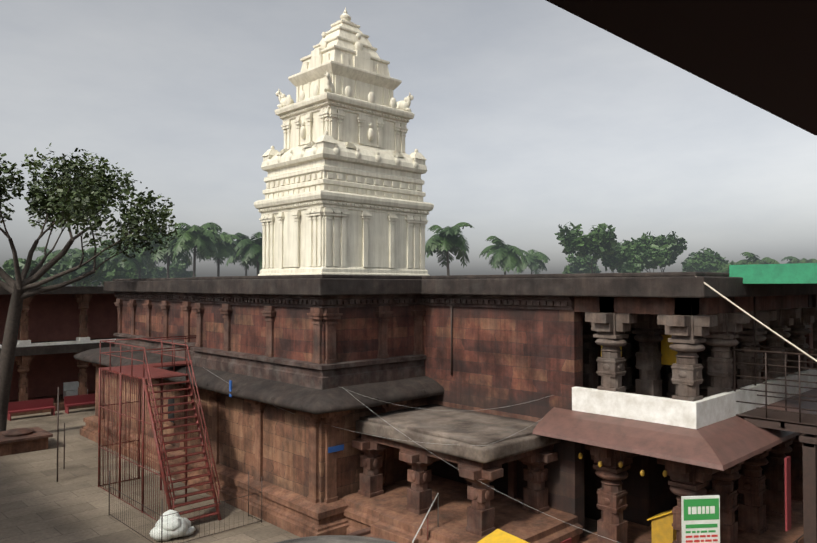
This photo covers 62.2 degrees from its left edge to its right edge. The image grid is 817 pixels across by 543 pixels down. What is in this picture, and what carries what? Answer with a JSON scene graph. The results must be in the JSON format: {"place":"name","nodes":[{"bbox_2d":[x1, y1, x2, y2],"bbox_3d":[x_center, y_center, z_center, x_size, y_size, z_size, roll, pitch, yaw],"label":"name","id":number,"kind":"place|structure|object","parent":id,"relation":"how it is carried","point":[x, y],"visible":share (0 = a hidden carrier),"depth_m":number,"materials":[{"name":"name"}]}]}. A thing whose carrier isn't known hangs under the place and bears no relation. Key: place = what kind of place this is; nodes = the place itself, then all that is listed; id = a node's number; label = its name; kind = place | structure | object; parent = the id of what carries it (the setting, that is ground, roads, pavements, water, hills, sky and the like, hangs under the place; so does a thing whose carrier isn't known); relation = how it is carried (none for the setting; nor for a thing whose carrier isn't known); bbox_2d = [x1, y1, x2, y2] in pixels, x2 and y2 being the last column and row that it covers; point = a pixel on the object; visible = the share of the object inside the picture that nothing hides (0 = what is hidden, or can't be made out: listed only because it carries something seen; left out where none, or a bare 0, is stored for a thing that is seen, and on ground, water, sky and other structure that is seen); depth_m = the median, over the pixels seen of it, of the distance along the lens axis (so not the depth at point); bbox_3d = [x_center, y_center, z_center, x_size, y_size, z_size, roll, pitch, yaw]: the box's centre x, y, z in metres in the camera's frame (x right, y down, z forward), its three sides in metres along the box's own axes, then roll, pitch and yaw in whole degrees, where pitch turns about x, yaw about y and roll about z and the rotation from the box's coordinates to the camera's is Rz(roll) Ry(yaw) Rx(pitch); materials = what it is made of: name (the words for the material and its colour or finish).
{"place":"outdoors","nodes":[
{"label":"outdoors","id":0,"kind":"place"},
{"bbox_2d":[0,407,596,542],"bbox_3d":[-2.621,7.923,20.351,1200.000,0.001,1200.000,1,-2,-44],"label":"ground","id":1,"kind":"structure","parent":0,"point":[39,503],"depth_m":23.43,"materials":[{"name":"grey concrete"}]},
{"bbox_2d":[0,258,52,285],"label":"tree","id":2,"kind":"object","parent":1,"relation":"on","point":[8,267],"visible":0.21,"depth_m":71.27,"materials":[{"name":"green plant"}]},
{"bbox_2d":[0,423,64,468],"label":"platform","id":3,"kind":"structure","parent":1,"relation":"on","point":[17,440],"depth_m":30.58,"materials":[{"name":"stone"}]},
{"bbox_2d":[0,143,180,431],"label":"tree","id":4,"kind":"object","parent":3,"relation":"on","point":[80,196],"visible":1,"depth_m":32.88,"materials":[{"name":"green plant"}]},
{"bbox_2d":[7,381,94,420],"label":"benches","id":5,"kind":"object","parent":1,"relation":"on","point":[71,397],"visible":0.46,"depth_m":39.67,"materials":[{"name":"red paint"}]},
{"bbox_2d":[33,253,69,281],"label":"tree","id":6,"kind":"object","parent":1,"relation":"on","point":[57,265],"visible":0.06,"depth_m":87.44,"materials":[{"name":"green plant"}]},
{"bbox_2d":[0,286,117,415],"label":"cloister","id":7,"kind":"structure","parent":1,"relation":"on","point":[60,329],"depth_m":42.93,"materials":[{"name":"stone"}]},
{"bbox_2d":[36,249,105,285],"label":"tree","id":8,"kind":"object","parent":1,"relation":"on","point":[82,270],"visible":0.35,"depth_m":74.75,"materials":[{"name":"green plant"}]},
{"bbox_2d":[73,254,138,285],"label":"tree","id":9,"kind":"object","parent":1,"relation":"on","point":[112,270],"visible":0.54,"depth_m":87.20,"materials":[{"name":"green plant"}]},
{"bbox_2d":[137,266,154,277],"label":"tree","id":10,"kind":"object","parent":1,"relation":"on","point":[146,273],"visible":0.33,"depth_m":108.11,"materials":[{"name":"green plant"}]},
{"bbox_2d":[57,335,261,542],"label":"metal staircase","id":11,"kind":"structure","parent":1,"relation":"on","point":[144,372],"depth_m":22.66,"materials":[{"name":"metal"}]},
{"bbox_2d":[149,510,195,540],"bbox_3d":[-7.077,7.571,20.244,1.268,0.758,1.052,1,-2,-44],"label":"sack","id":12,"kind":"object","parent":1,"relation":"on","point":[184,528],"visible":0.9,"depth_m":19.92,"materials":[{"name":"white fabric"}]},
{"bbox_2d":[152,257,195,277],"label":"tree","id":13,"kind":"object","parent":1,"relation":"on","point":[177,269],"visible":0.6,"depth_m":118.81,"materials":[{"name":"green plant"}]},
{"bbox_2d":[80,363,426,536],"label":"temple","id":14,"kind":"structure","parent":1,"relation":"on","point":[309,481],"depth_m":22.48,"materials":[{"name":"stone"}]},
{"bbox_2d":[74,347,444,413],"bbox_3d":[-3.956,4.113,32.301,16.149,0.678,20.640,1,-2,-44],"label":"stone eave","id":15,"kind":"object","parent":14,"relation":"on","point":[297,397],"visible":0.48,"depth_m":22.07,"materials":[{"name":"stone"}]},
{"bbox_2d":[229,380,343,452],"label":"plates","id":16,"kind":"object","parent":14,"relation":"on","point":[335,448],"visible":0.96,"depth_m":20.70,"materials":[{"name":"blue metal"}]},
{"bbox_2d":[346,513,421,542],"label":"porch steps","id":17,"kind":"structure","parent":1,"relation":"on","point":[378,530],"depth_m":18.83,"materials":[{"name":"brown stone"}]},
{"bbox_2d":[412,493,438,542],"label":"porch handrail","id":18,"kind":"object","parent":17,"relation":"on","point":[427,518],"visible":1,"depth_m":17.97,"materials":[{"name":"silver metal"}]},
{"bbox_2d":[35,222,816,285],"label":"palms","id":19,"kind":"object","parent":1,"relation":"on","point":[206,240],"visible":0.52,"depth_m":93.19,"materials":[{"name":"green plant"}]},
{"bbox_2d":[342,434,582,542],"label":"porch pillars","id":20,"kind":"object","parent":1,"relation":"on","point":[477,510],"visible":0.92,"depth_m":19.32,"materials":[{"name":"stone"}]},
{"bbox_2d":[356,404,560,462],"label":"porch slab","id":21,"kind":"structure","parent":20,"relation":"on","point":[461,431],"depth_m":19.32,"materials":[{"name":"stone"}]},
{"bbox_2d":[562,253,600,273],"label":"tree","id":22,"kind":"object","parent":1,"relation":"on","point":[580,265],"visible":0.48,"depth_m":122.03,"materials":[{"name":"green plant"}]},
{"bbox_2d":[554,221,640,272],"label":"tree","id":23,"kind":"object","parent":1,"relation":"on","point":[597,242],"visible":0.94,"depth_m":101.23,"materials":[{"name":"green plant"}]},
{"bbox_2d":[427,399,805,542],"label":"lower pillared porch","id":24,"kind":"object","parent":1,"relation":"on","point":[625,502],"visible":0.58,"depth_m":19.88,"materials":[{"name":"stone"}]},
{"bbox_2d":[114,292,812,417],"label":"temple","id":25,"kind":"structure","parent":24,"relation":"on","point":[510,351],"depth_m":22.04,"materials":[{"name":"stone"}]},
{"bbox_2d":[103,272,816,297],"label":"roof parapet","id":26,"kind":"structure","parent":25,"relation":"on","point":[671,284],"depth_m":20.63,"materials":[{"name":"stone"}]},
{"bbox_2d":[254,7,433,275],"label":"temple tower","id":27,"kind":"structure","parent":26,"relation":"on","point":[343,193],"depth_m":29.69,"materials":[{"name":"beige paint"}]},
{"bbox_2d":[572,369,816,428],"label":"parapet","id":28,"kind":"structure","parent":25,"relation":"on","point":[705,411],"depth_m":18.11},
{"bbox_2d":[532,389,816,470],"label":"sloped porch roof","id":29,"kind":"structure","parent":28,"relation":"attached to","point":[725,444],"depth_m":17.21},
{"bbox_2d":[583,307,816,401],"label":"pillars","id":30,"kind":"structure","parent":25,"relation":"on","point":[708,340],"depth_m":19.76,"materials":[{"name":"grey stone"}]},
{"bbox_2d":[784,456,790,530],"bbox_3d":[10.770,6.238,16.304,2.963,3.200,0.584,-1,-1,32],"label":"post","id":31,"kind":"object","parent":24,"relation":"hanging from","point":[787,466],"visible":1,"depth_m":16.87,"materials":[{"name":"red metal"}]},
{"bbox_2d":[600,237,651,271],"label":"tree","id":32,"kind":"object","parent":1,"relation":"on","point":[627,242],"visible":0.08,"depth_m":107.41,"materials":[{"name":"green plant"}]},
{"bbox_2d":[451,304,803,542],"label":"clutter","id":33,"kind":"object","parent":1,"relation":"on","point":[620,465],"visible":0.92,"depth_m":18.53,"materials":[{"name":"brown metal"}]},
{"bbox_2d":[622,231,687,271],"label":"tree","id":34,"kind":"object","parent":1,"relation":"on","point":[661,251],"visible":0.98,"depth_m":105.16,"materials":[{"name":"green plant"}]},
{"bbox_2d":[546,0,816,135],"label":"roof overhang","id":35,"kind":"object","parent":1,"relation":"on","point":[761,54],"depth_m":1.26,"materials":[{"name":"black"}]},
{"bbox_2d":[203,282,816,542],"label":"wires","id":36,"kind":"object","parent":35,"relation":"attached to","point":[764,325],"visible":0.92,"depth_m":15.80,"materials":[{"name":"beige metal"}]},
{"bbox_2d":[681,248,732,272],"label":"tree","id":37,"kind":"object","parent":1,"relation":"on","point":[706,261],"visible":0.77,"depth_m":117.00,"materials":[{"name":"green plant"}]},
{"bbox_2d":[730,296,816,542],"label":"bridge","id":38,"kind":"structure","parent":1,"relation":"on","point":[791,421],"depth_m":17.56,"materials":[{"name":"brown metal"}]},
{"bbox_2d":[739,295,816,484],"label":"hall","id":39,"kind":"structure","parent":1,"relation":"on","point":[814,299],"depth_m":24.21,"materials":[{"name":"stone"}]},
{"bbox_2d":[274,535,396,542],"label":"dome","id":40,"kind":"structure","parent":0,"point":[337,539],"depth_m":8.26,"materials":[{"name":"stone"}]},
{"bbox_2d":[0,0,816,285],"label":"sky","id":41,"kind":"structure","parent":0,"point":[531,118],"materials":[{"name":"grey"}]},
{"bbox_2d":[729,263,816,283],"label":"shade net","id":42,"kind":"object","parent":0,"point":[778,273],"visible":0.75,"depth_m":17.24,"materials":[{"name":"green fabric"}]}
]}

